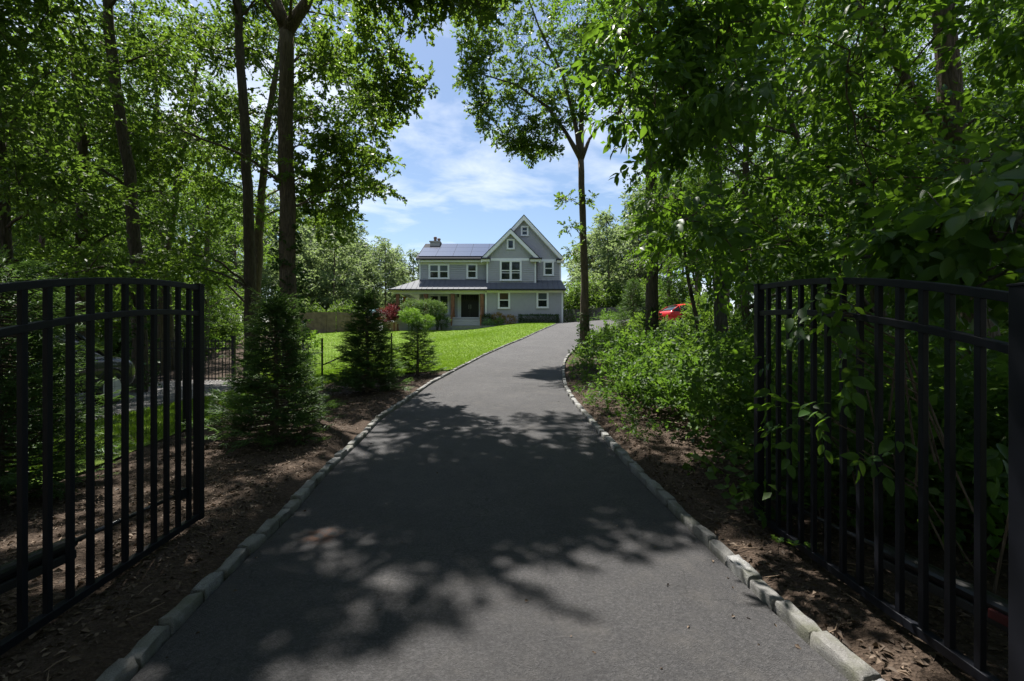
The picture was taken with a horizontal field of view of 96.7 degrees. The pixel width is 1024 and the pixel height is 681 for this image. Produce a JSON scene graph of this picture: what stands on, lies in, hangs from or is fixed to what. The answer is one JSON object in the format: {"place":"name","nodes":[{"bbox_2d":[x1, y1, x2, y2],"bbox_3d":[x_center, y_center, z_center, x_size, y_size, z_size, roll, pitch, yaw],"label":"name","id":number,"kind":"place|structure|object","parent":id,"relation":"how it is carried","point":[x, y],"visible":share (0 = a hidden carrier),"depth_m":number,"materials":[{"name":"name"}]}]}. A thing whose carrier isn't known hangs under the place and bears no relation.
{"place":"outdoors","nodes":[
{"label":"outdoors","id":0,"kind":"place"},
{"bbox_2d":[260,322,554,380],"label":"lawn","id":1,"kind":"structure","parent":0,"point":[397,333],"depth_m":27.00,"materials":[{"name":"green plant"}]},
{"bbox_2d":[130,319,847,680],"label":"driveway","id":2,"kind":"structure","parent":0,"point":[494,489],"depth_m":2.65,"materials":[{"name":"grey asphalt"}]},
{"bbox_2d":[0,322,1007,680],"bbox_3d":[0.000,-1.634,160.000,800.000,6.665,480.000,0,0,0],"label":"ground","id":3,"kind":"structure","parent":0,"point":[104,652],"depth_m":3.04,"materials":[{"name":"soil"}]},
{"bbox_2d":[1,304,80,442],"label":"young conifer","id":4,"kind":"object","parent":3,"relation":"on","point":[9,420],"visible":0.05,"depth_m":5.50,"materials":[{"name":"green plant"}]},
{"bbox_2d":[0,28,109,259],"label":"woodland tree","id":5,"kind":"object","parent":3,"relation":"on","point":[73,239],"visible":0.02,"depth_m":25.32,"materials":[{"name":"green plant"}]},
{"bbox_2d":[7,94,124,341],"bbox_3d":[-18.083,-4.279,17.885,5.251,11.365,5.338,0,0,24],"label":"woodland tree","id":6,"kind":"object","parent":3,"relation":"on","point":[42,242],"visible":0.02,"depth_m":17.74,"materials":[{"name":"green plant"}]},
{"bbox_2d":[0,244,134,505],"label":"young conifer","id":7,"kind":"object","parent":3,"relation":"on","point":[8,397],"visible":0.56,"depth_m":3.88,"materials":[{"name":"green plant"}]},
{"bbox_2d":[13,287,149,360],"bbox_3d":[-16.914,-0.499,16.948,4.861,4.428,4.814,0,0,18],"label":"woodland shrub","id":8,"kind":"object","parent":3,"relation":"on","point":[98,335],"visible":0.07,"depth_m":17.57,"materials":[{"name":"green plant"}]},
{"bbox_2d":[0,0,164,315],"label":"oak tree","id":9,"kind":"object","parent":3,"relation":"on","point":[58,181],"visible":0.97,"depth_m":9.29,"materials":[{"name":"green plant"}]},
{"bbox_2d":[8,78,176,322],"bbox_3d":[-20.037,-5.703,22.195,6.348,13.515,6.245,0,0,12],"label":"woodland tree","id":10,"kind":"object","parent":3,"relation":"on","point":[95,157],"visible":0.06,"depth_m":21.88,"materials":[{"name":"green plant"}]},
{"bbox_2d":[0,277,204,655],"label":"driveway gate","id":11,"kind":"structure","parent":3,"relation":"on","point":[46,324],"depth_m":2.47,"materials":[{"name":"black metal"}]},
{"bbox_2d":[0,487,187,594],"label":"gate opener","id":12,"kind":"object","parent":11,"relation":"attached to","point":[8,576],"visible":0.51,"depth_m":2.23,"materials":[{"name":"plastic"}]},
{"bbox_2d":[24,18,181,255],"bbox_3d":[-25.283,-9.481,28.130,7.994,19.942,7.752,0,0,18],"label":"woodland tree","id":13,"kind":"object","parent":3,"relation":"on","point":[102,134],"visible":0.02,"depth_m":27.35,"materials":[{"name":"green plant"}]},
{"bbox_2d":[1,0,207,341],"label":"oak tree","id":14,"kind":"object","parent":3,"relation":"on","point":[83,232],"visible":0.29,"depth_m":13.96,"materials":[{"name":"green plant"}]},
{"bbox_2d":[68,90,192,307],"bbox_3d":[-21.039,-6.603,24.536,7.131,14.817,6.166,0,0,42],"label":"woodland tree","id":15,"kind":"object","parent":3,"relation":"on","point":[139,204],"visible":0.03,"depth_m":24.85,"materials":[{"name":"green plant"}]},
{"bbox_2d":[28,380,236,419],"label":"gravel lane","id":16,"kind":"structure","parent":3,"relation":"on","point":[132,401],"depth_m":11.11,"materials":[{"name":"grey gravel"}]},
{"bbox_2d":[3,318,135,404],"bbox_3d":[-9.099,0.454,7.974,2.220,1.777,4.572,0,0,-3],"label":"parked car","id":17,"kind":"object","parent":16,"relation":"on","point":[99,353],"visible":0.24,"depth_m":9.16,"materials":[{"name":"black paint"}]},
{"bbox_2d":[5,0,297,392],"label":"oak tree","id":18,"kind":"object","parent":3,"relation":"on","point":[130,167],"visible":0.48,"depth_m":12.30,"materials":[{"name":"green plant"}]},
{"bbox_2d":[61,1,243,370],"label":"woodland tree","id":19,"kind":"object","parent":3,"relation":"on","point":[189,204],"visible":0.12,"depth_m":19.23,"materials":[{"name":"green plant"}]},
{"bbox_2d":[95,278,215,354],"bbox_3d":[-16.922,-0.868,21.173,5.034,4.630,5.083,0,0,-24],"label":"woodland shrub","id":20,"kind":"object","parent":3,"relation":"on","point":[183,328],"visible":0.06,"depth_m":20.85,"materials":[{"name":"green plant"}]},
{"bbox_2d":[5,373,342,495],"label":"grass","id":21,"kind":"structure","parent":3,"relation":"on","point":[159,407],"depth_m":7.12,"materials":[{"name":"green plant"}]},
{"bbox_2d":[82,0,269,375],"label":"oak tree","id":22,"kind":"object","parent":3,"relation":"on","point":[170,216],"visible":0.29,"depth_m":16.67,"materials":[{"name":"green plant"}]},
{"bbox_2d":[129,336,236,380],"bbox_3d":[-11.100,0.710,15.200,3.720,1.740,0.130,0,0,0],"label":"metal fence","id":23,"kind":"object","parent":3,"relation":"on","point":[233,341],"visible":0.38,"depth_m":15.19,"materials":[{"name":"black metal"}]},
{"bbox_2d":[100,321,268,365],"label":"undergrowth","id":24,"kind":"object","parent":3,"relation":"on","point":[237,337],"visible":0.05,"depth_m":26.41,"materials":[{"name":"green plant"}]},
{"bbox_2d":[147,302,221,345],"bbox_3d":[-16.681,-0.542,22.776,3.006,3.229,3.579,0,0,37],"label":"woodland shrub","id":25,"kind":"object","parent":3,"relation":"on","point":[205,323],"visible":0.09,"depth_m":23.00,"materials":[{"name":"green plant"}]},
{"bbox_2d":[140,144,243,322],"bbox_3d":[-20.394,-6.371,29.477,6.331,13.479,6.228,0,0,1],"label":"woodland tree","id":26,"kind":"object","parent":3,"relation":"on","point":[231,285],"visible":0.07,"depth_m":29.70,"materials":[{"name":"green plant"}]},
{"bbox_2d":[143,147,242,302],"bbox_3d":[-22.888,-7.616,32.153,7.442,15.464,6.435,0,0,-38],"label":"woodland tree","id":27,"kind":"object","parent":3,"relation":"on","point":[202,227],"visible":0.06,"depth_m":32.56,"materials":[{"name":"green plant"}]},
{"bbox_2d":[12,333,391,468],"bbox_3d":[-4.570,0.621,8.600,1.988,1.702,10.048,0,0,0],"label":"wire fence","id":28,"kind":"object","parent":3,"relation":"on","point":[183,406],"visible":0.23,"depth_m":6.58,"materials":[{"name":"grey metal"}]},
{"bbox_2d":[185,305,243,346],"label":"woodland shrub","id":29,"kind":"object","parent":3,"relation":"on","point":[232,325],"visible":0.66,"depth_m":28.20,"materials":[{"name":"green plant"}]},
{"bbox_2d":[136,61,295,355],"bbox_3d":[-16.333,-7.591,24.904,8.091,16.810,6.996,0,0,-34],"label":"woodland tree","id":30,"kind":"object","parent":3,"relation":"on","point":[209,248],"visible":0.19,"depth_m":25.29,"materials":[{"name":"green plant"}]},
{"bbox_2d":[0,374,433,680],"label":"twigs","id":31,"kind":"object","parent":3,"relation":"on","point":[30,589],"visible":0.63,"depth_m":2.81,"materials":[{"name":"brown wood"}]},
{"bbox_2d":[192,288,243,344],"bbox_3d":[-19.690,-1.499,30.012,4.593,4.224,4.638,0,0,24],"label":"woodland shrub","id":32,"kind":"object","parent":3,"relation":"on","point":[220,316],"visible":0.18,"depth_m":29.78,"materials":[{"name":"green plant"}]},
{"bbox_2d":[0,372,436,680],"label":"leaf litter","id":33,"kind":"object","parent":3,"relation":"on","point":[86,629],"visible":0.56,"depth_m":3.40,"materials":[{"name":"brown plant"}]},
{"bbox_2d":[135,0,320,381],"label":"oak tree","id":34,"kind":"object","parent":3,"relation":"on","point":[239,11],"visible":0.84,"depth_m":12.98,"materials":[{"name":"green plant"}]},
{"bbox_2d":[211,193,273,318],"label":"woodland tree","id":35,"kind":"object","parent":3,"relation":"on","point":[235,255],"visible":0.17,"depth_m":43.90,"materials":[{"name":"green plant"}]},
{"bbox_2d":[211,175,279,320],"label":"woodland tree","id":36,"kind":"object","parent":3,"relation":"on","point":[231,246],"visible":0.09,"depth_m":52.83,"materials":[{"name":"green plant"}]},
{"bbox_2d":[181,286,346,454],"bbox_3d":[-3.181,0.346,5.913,1.837,2.102,1.734,0,0,-40],"label":"young conifer","id":37,"kind":"object","parent":3,"relation":"on","point":[277,311],"visible":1,"depth_m":5.77,"materials":[{"name":"green plant"}]},
{"bbox_2d":[237,187,322,312],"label":"woodland tree","id":38,"kind":"object","parent":3,"relation":"on","point":[307,234],"visible":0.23,"depth_m":49.44,"materials":[{"name":"green plant"}]},
{"bbox_2d":[270,224,328,310],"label":"woodland tree","id":39,"kind":"object","parent":3,"relation":"on","point":[311,263],"visible":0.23,"depth_m":59.78,"materials":[{"name":"green plant"}]},
{"bbox_2d":[299,330,324,373],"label":"lime shrub","id":40,"kind":"object","parent":3,"relation":"on","point":[313,342],"visible":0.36,"depth_m":15.02,"materials":[{"name":"green plant"}]},
{"bbox_2d":[135,0,508,376],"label":"oak tree","id":41,"kind":"object","parent":3,"relation":"on","point":[260,227],"visible":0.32,"depth_m":15.26,"materials":[{"name":"green plant"}]},
{"bbox_2d":[269,312,377,333],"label":"board fence","id":42,"kind":"object","parent":3,"relation":"on","point":[324,322],"visible":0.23,"depth_m":40.20,"materials":[{"name":"brown wood"}]},
{"bbox_2d":[125,0,522,383],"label":"oak tree","id":43,"kind":"object","parent":3,"relation":"on","point":[289,158],"visible":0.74,"depth_m":11.20,"materials":[{"name":"green plant"}]},
{"bbox_2d":[96,323,556,680],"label":"kerb","id":44,"kind":"structure","parent":3,"relation":"on","point":[143,651],"depth_m":2.62,"materials":[{"name":"stone"}]},
{"bbox_2d":[299,238,358,311],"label":"woodland tree","id":45,"kind":"object","parent":3,"relation":"on","point":[324,261],"visible":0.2,"depth_m":59.68,"materials":[{"name":"green plant"}]},
{"bbox_2d":[296,220,368,311],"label":"woodland tree","id":46,"kind":"object","parent":3,"relation":"on","point":[325,281],"visible":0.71,"depth_m":56.69,"materials":[{"name":"green plant"}]},
{"bbox_2d":[329,226,377,302],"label":"woodland tree","id":47,"kind":"object","parent":3,"relation":"on","point":[352,237],"visible":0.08,"depth_m":68.10,"materials":[{"name":"green plant"}]},
{"bbox_2d":[334,252,374,312],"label":"woodland tree","id":48,"kind":"object","parent":3,"relation":"on","point":[358,278],"visible":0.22,"depth_m":63.79,"materials":[{"name":"green plant"}]},
{"bbox_2d":[315,288,413,392],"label":"young conifer","id":49,"kind":"object","parent":3,"relation":"on","point":[358,355],"visible":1,"depth_m":9.58,"materials":[{"name":"green plant"}]},
{"bbox_2d":[357,255,389,307],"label":"woodland tree","id":50,"kind":"object","parent":3,"relation":"on","point":[368,276],"visible":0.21,"depth_m":68.57,"materials":[{"name":"green plant"}]},
{"bbox_2d":[360,235,402,298],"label":"woodland tree","id":51,"kind":"object","parent":3,"relation":"on","point":[389,247],"visible":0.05,"depth_m":77.83,"materials":[{"name":"green plant"}]},
{"bbox_2d":[363,237,409,319],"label":"woodland tree","id":52,"kind":"object","parent":3,"relation":"on","point":[391,279],"visible":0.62,"depth_m":64.64,"materials":[{"name":"green plant"}]},
{"bbox_2d":[387,249,418,316],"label":"woodland tree","id":53,"kind":"object","parent":3,"relation":"on","point":[403,269],"visible":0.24,"depth_m":62.78,"materials":[{"name":"green plant"}]},
{"bbox_2d":[398,307,422,330],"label":"round shrub","id":54,"kind":"object","parent":3,"relation":"on","point":[403,312],"visible":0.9,"depth_m":38.22,"materials":[{"name":"green plant"}]},
{"bbox_2d":[393,317,448,374],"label":"young conifer","id":55,"kind":"object","parent":3,"relation":"on","point":[418,358],"visible":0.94,"depth_m":12.48,"materials":[{"name":"green plant"}]},
{"bbox_2d":[414,298,439,321],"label":"rhododendron","id":56,"kind":"object","parent":3,"relation":"on","point":[421,303],"visible":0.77,"depth_m":41.24,"materials":[{"name":"green plant"}]},
{"bbox_2d":[426,300,448,329],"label":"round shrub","id":57,"kind":"object","parent":3,"relation":"on","point":[437,304],"visible":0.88,"depth_m":41.02,"materials":[{"name":"green plant"}]},
{"bbox_2d":[388,215,565,330],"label":"house","id":58,"kind":"structure","parent":3,"relation":"on","point":[515,270],"depth_m":44.38,"materials":[{"name":"grey wood"}]},
{"bbox_2d":[428,264,449,278],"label":"window","id":59,"kind":"structure","parent":58,"relation":"in","point":[435,271],"depth_m":45.14,"materials":[{"name":"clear glass"}]},
{"bbox_2d":[461,295,469,316],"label":"front door","id":60,"kind":"structure","parent":58,"relation":"in","point":[465,299],"depth_m":45.14,"materials":[{"name":"black wood"}]},
{"bbox_2d":[470,295,478,316],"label":"front door","id":61,"kind":"structure","parent":58,"relation":"in","point":[474,299],"depth_m":45.14,"materials":[{"name":"black wood"}]},
{"bbox_2d":[498,291,509,308],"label":"window","id":62,"kind":"structure","parent":58,"relation":"in","point":[503,296],"depth_m":43.24,"materials":[{"name":"clear glass"}]},
{"bbox_2d":[500,260,521,280],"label":"window","id":63,"kind":"structure","parent":58,"relation":"in","point":[510,270],"depth_m":44.34,"materials":[{"name":"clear glass"}]},
{"bbox_2d":[536,291,548,307],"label":"window","id":64,"kind":"structure","parent":58,"relation":"in","point":[542,297],"depth_m":43.25,"materials":[{"name":"clear glass"}]},
{"bbox_2d":[449,0,626,352],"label":"oak tree","id":65,"kind":"object","parent":3,"relation":"on","point":[523,142],"visible":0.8,"depth_m":17.86,"materials":[{"name":"green plant"}]},
{"bbox_2d":[517,313,559,322],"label":"clipped hedge","id":66,"kind":"object","parent":3,"relation":"on","point":[537,316],"visible":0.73,"depth_m":42.38,"materials":[{"name":"green plant"}]},
{"bbox_2d":[563,274,614,314],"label":"woodland shrub","id":67,"kind":"object","parent":3,"relation":"on","point":[576,297],"visible":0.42,"depth_m":53.83,"materials":[{"name":"green plant"}]},
{"bbox_2d":[563,226,627,302],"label":"woodland tree","id":68,"kind":"object","parent":3,"relation":"on","point":[590,253],"visible":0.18,"depth_m":67.20,"materials":[{"name":"green plant"}]},
{"bbox_2d":[566,272,628,308],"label":"woodland shrub","id":69,"kind":"object","parent":3,"relation":"on","point":[610,294],"visible":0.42,"depth_m":54.58,"materials":[{"name":"green plant"}]},
{"bbox_2d":[568,205,635,294],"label":"woodland tree","id":70,"kind":"object","parent":3,"relation":"on","point":[600,242],"visible":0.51,"depth_m":58.20,"materials":[{"name":"green plant"}]},
{"bbox_2d":[568,208,635,290],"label":"woodland tree","id":71,"kind":"object","parent":3,"relation":"on","point":[601,221],"visible":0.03,"depth_m":74.33,"materials":[{"name":"green plant"}]},
{"bbox_2d":[563,307,643,322],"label":"fence","id":72,"kind":"object","parent":3,"relation":"on","point":[598,310],"visible":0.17,"depth_m":52.87,"materials":[{"name":"brown wood"}]},
{"bbox_2d":[567,349,674,441],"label":"weeds","id":73,"kind":"object","parent":3,"relation":"on","point":[607,401],"visible":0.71,"depth_m":7.97,"materials":[{"name":"green plant"}]},
{"bbox_2d":[536,0,707,343],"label":"broadleaf tree","id":74,"kind":"object","parent":3,"relation":"on","point":[651,301],"visible":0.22,"depth_m":14.83,"materials":[{"name":"green plant"}]},
{"bbox_2d":[614,278,644,328],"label":"young conifer","id":75,"kind":"object","parent":3,"relation":"on","point":[631,308],"visible":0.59,"depth_m":23.89,"materials":[{"name":"green plant"}]},
{"bbox_2d":[613,177,675,292],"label":"woodland tree","id":76,"kind":"object","parent":3,"relation":"on","point":[638,271],"visible":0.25,"depth_m":63.32,"materials":[{"name":"green plant"}]},
{"bbox_2d":[624,311,671,341],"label":"thicket shrub","id":77,"kind":"object","parent":3,"relation":"on","point":[636,323],"visible":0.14,"depth_m":19.82,"materials":[{"name":"green plant"}]},
{"bbox_2d":[569,0,765,337],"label":"sapling","id":78,"kind":"object","parent":3,"relation":"on","point":[712,264],"visible":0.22,"depth_m":10.28,"materials":[{"name":"green plant"}]},
{"bbox_2d":[644,272,690,308],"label":"woodland shrub","id":79,"kind":"object","parent":3,"relation":"on","point":[669,285],"visible":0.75,"depth_m":39.84,"materials":[{"name":"green plant"}]},
{"bbox_2d":[635,146,707,301],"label":"woodland tree","id":80,"kind":"object","parent":3,"relation":"on","point":[668,270],"visible":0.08,"depth_m":41.98,"materials":[{"name":"green plant"}]},
{"bbox_2d":[658,155,740,296],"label":"woodland tree","id":81,"kind":"object","parent":3,"relation":"on","point":[708,261],"visible":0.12,"depth_m":39.62,"materials":[{"name":"green plant"}]},
{"bbox_2d":[677,293,733,326],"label":"thicket shrub","id":82,"kind":"object","parent":3,"relation":"on","point":[686,317],"visible":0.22,"depth_m":21.02,"materials":[{"name":"green plant"}]},
{"bbox_2d":[686,303,752,335],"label":"thicket shrub","id":83,"kind":"object","parent":3,"relation":"on","point":[707,322],"visible":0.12,"depth_m":15.79,"materials":[{"name":"green plant"}]},
{"bbox_2d":[562,320,884,680],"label":"kerb","id":84,"kind":"structure","parent":3,"relation":"on","point":[840,657],"depth_m":2.48,"materials":[{"name":"stone"}]},
{"bbox_2d":[605,0,886,349],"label":"broadleaf tree","id":85,"kind":"object","parent":3,"relation":"on","point":[720,318],"visible":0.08,"depth_m":10.98,"materials":[{"name":"green plant"}]},
{"bbox_2d":[728,302,795,343],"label":"thicket shrub","id":86,"kind":"object","parent":3,"relation":"on","point":[773,321],"visible":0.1,"depth_m":12.77,"materials":[{"name":"green plant"}]},
{"bbox_2d":[548,0,1023,368],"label":"beech tree","id":87,"kind":"object","parent":3,"relation":"on","point":[944,126],"visible":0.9,"depth_m":4.52,"materials":[{"name":"green plant"}]},
{"bbox_2d":[567,364,1007,680],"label":"leaf litter","id":88,"kind":"object","parent":3,"relation":"on","point":[886,649],"visible":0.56,"depth_m":2.77,"materials":[{"name":"brown plant"}]},
{"bbox_2d":[568,300,1007,559],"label":"undergrowth","id":89,"kind":"object","parent":3,"relation":"on","point":[1000,359],"visible":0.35,"depth_m":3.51,"materials":[{"name":"green plant"}]},
{"bbox_2d":[576,372,1007,632],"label":"twigs","id":90,"kind":"object","parent":3,"relation":"on","point":[804,533],"visible":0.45,"depth_m":2.67,"materials":[{"name":"brown wood"}]},
{"bbox_2d":[736,242,853,331],"bbox_3d":[11.013,-1.549,17.465,4.050,4.350,4.822,0,0,0],"label":"woodland shrub","id":91,"kind":"object","parent":3,"relation":"on","point":[842,274],"visible":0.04,"depth_m":16.81,"materials":[{"name":"green plant"}]},
{"bbox_2d":[590,305,1003,340],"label":"undergrowth","id":92,"kind":"object","parent":3,"relation":"on","point":[608,317],"visible":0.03,"depth_m":39.50,"materials":[{"name":"green plant"}]},
{"bbox_2d":[580,0,1023,355],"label":"beech tree","id":93,"kind":"object","parent":3,"relation":"on","point":[796,136],"visible":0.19,"depth_m":8.00,"materials":[{"name":"green plant"}]},
{"bbox_2d":[771,278,871,341],"bbox_3d":[10.202,-0.620,15.376,3.395,3.092,3.362,0,0,17],"label":"woodland shrub","id":94,"kind":"object","parent":3,"relation":"on","point":[796,320],"visible":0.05,"depth_m":14.84,"materials":[{"name":"green plant"}]},
{"bbox_2d":[631,0,1023,334],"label":"broadleaf tree","id":95,"kind":"object","parent":3,"relation":"on","point":[878,67],"visible":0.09,"depth_m":12.98,"materials":[{"name":"green plant"}]},
{"bbox_2d":[722,332,1007,573],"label":"undergrowth","id":96,"kind":"object","parent":3,"relation":"on","point":[994,514],"visible":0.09,"depth_m":2.93,"materials":[{"name":"green plant"}]},
{"bbox_2d":[753,277,1023,680],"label":"driveway gate","id":97,"kind":"structure","parent":3,"relation":"on","point":[1012,348],"depth_m":2.05,"materials":[{"name":"black metal"}]},
{"bbox_2d":[728,275,1007,593],"bbox_3d":[1.941,0.460,2.639,0.998,1.669,1.775,0,0,0],"label":"climbing vine","id":98,"kind":"object","parent":97,"relation":"attached to","point":[995,458],"visible":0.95,"depth_m":2.34,"materials":[{"name":"green plant"}]},
{"bbox_2d":[792,501,1007,632],"bbox_3d":[1.957,1.131,2.365,0.086,0.132,1.351,0,0,-9],"label":"gate opener","id":99,"kind":"object","parent":97,"relation":"attached to","point":[997,611],"visible":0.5,"depth_m":2.10,"materials":[{"name":"plastic"}]},
{"bbox_2d":[833,275,1007,347],"bbox_3d":[8.499,-0.369,9.481,3.414,3.080,2.868,0,0,-23],"label":"woodland shrub","id":100,"kind":"object","parent":3,"relation":"on","point":[890,303],"visible":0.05,"depth_m":9.47,"materials":[{"name":"green plant"}]},
{"bbox_2d":[822,133,1023,351],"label":"young beech","id":101,"kind":"object","parent":3,"relation":"on","point":[955,246],"visible":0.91,"depth_m":2.30,"materials":[{"name":"green plant"}]},
{"bbox_2d":[4,0,1023,322],"label":"sky","id":102,"kind":"structure","parent":0,"point":[457,190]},
{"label":"gravel parking","id":103,"kind":"structure","parent":0,"visible":0},
{"bbox_2d":[659,304,712,324],"bbox_3d":[12.139,-1.708,30.597,4.502,1.497,2.140,0,0,-14],"label":"parked car","id":104,"kind":"object","parent":103,"relation":"on","point":[672,312],"visible":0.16,"depth_m":29.53,"materials":[{"name":"red paint"}]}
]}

